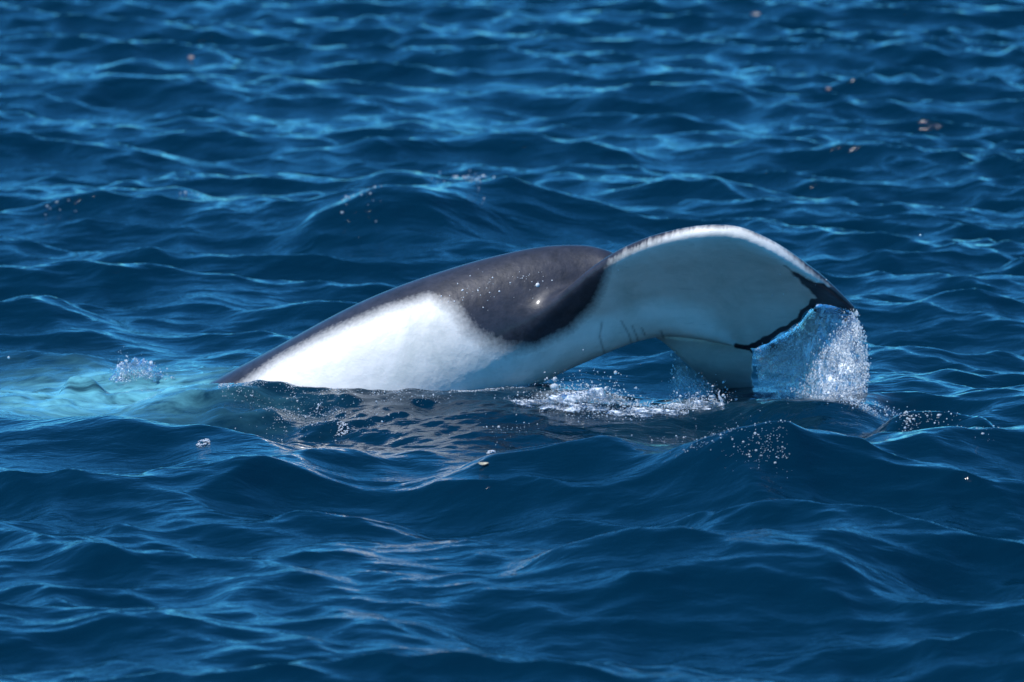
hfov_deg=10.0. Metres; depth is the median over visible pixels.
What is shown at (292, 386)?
wash line
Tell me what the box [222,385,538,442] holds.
glinting spray
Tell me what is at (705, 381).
water curtain
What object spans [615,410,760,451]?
glinting spray
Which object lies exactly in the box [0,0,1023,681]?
sea
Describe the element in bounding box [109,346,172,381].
upthrown splash
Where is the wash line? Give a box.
[218,379,533,397]
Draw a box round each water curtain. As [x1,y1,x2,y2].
[668,350,722,398]
[753,304,870,398]
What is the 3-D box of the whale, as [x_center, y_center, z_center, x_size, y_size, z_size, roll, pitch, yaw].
[-0.875,0.979,42.622,6.650,3.903,2.162,0,8,0]
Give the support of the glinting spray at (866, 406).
on the sea
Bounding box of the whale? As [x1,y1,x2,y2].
[209,224,854,390]
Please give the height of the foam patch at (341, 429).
0.081 m
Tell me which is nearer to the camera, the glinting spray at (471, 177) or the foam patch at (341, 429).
the foam patch at (341, 429)
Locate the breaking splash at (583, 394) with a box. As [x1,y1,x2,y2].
[494,349,736,421]
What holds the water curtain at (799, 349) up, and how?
hanging from the whale
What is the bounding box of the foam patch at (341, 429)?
[337,421,348,435]
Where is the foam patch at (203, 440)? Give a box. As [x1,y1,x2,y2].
[196,439,209,446]
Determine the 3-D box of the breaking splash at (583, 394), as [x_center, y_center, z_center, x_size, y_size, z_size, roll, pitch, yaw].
[0.901,0.272,41.542,1.813,0.467,1.273,-4,8,-26]
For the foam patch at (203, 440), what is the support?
on the sea
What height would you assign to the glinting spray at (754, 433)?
0.346 m
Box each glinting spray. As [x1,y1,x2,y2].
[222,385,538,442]
[431,170,494,198]
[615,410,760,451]
[721,420,791,470]
[823,390,998,439]

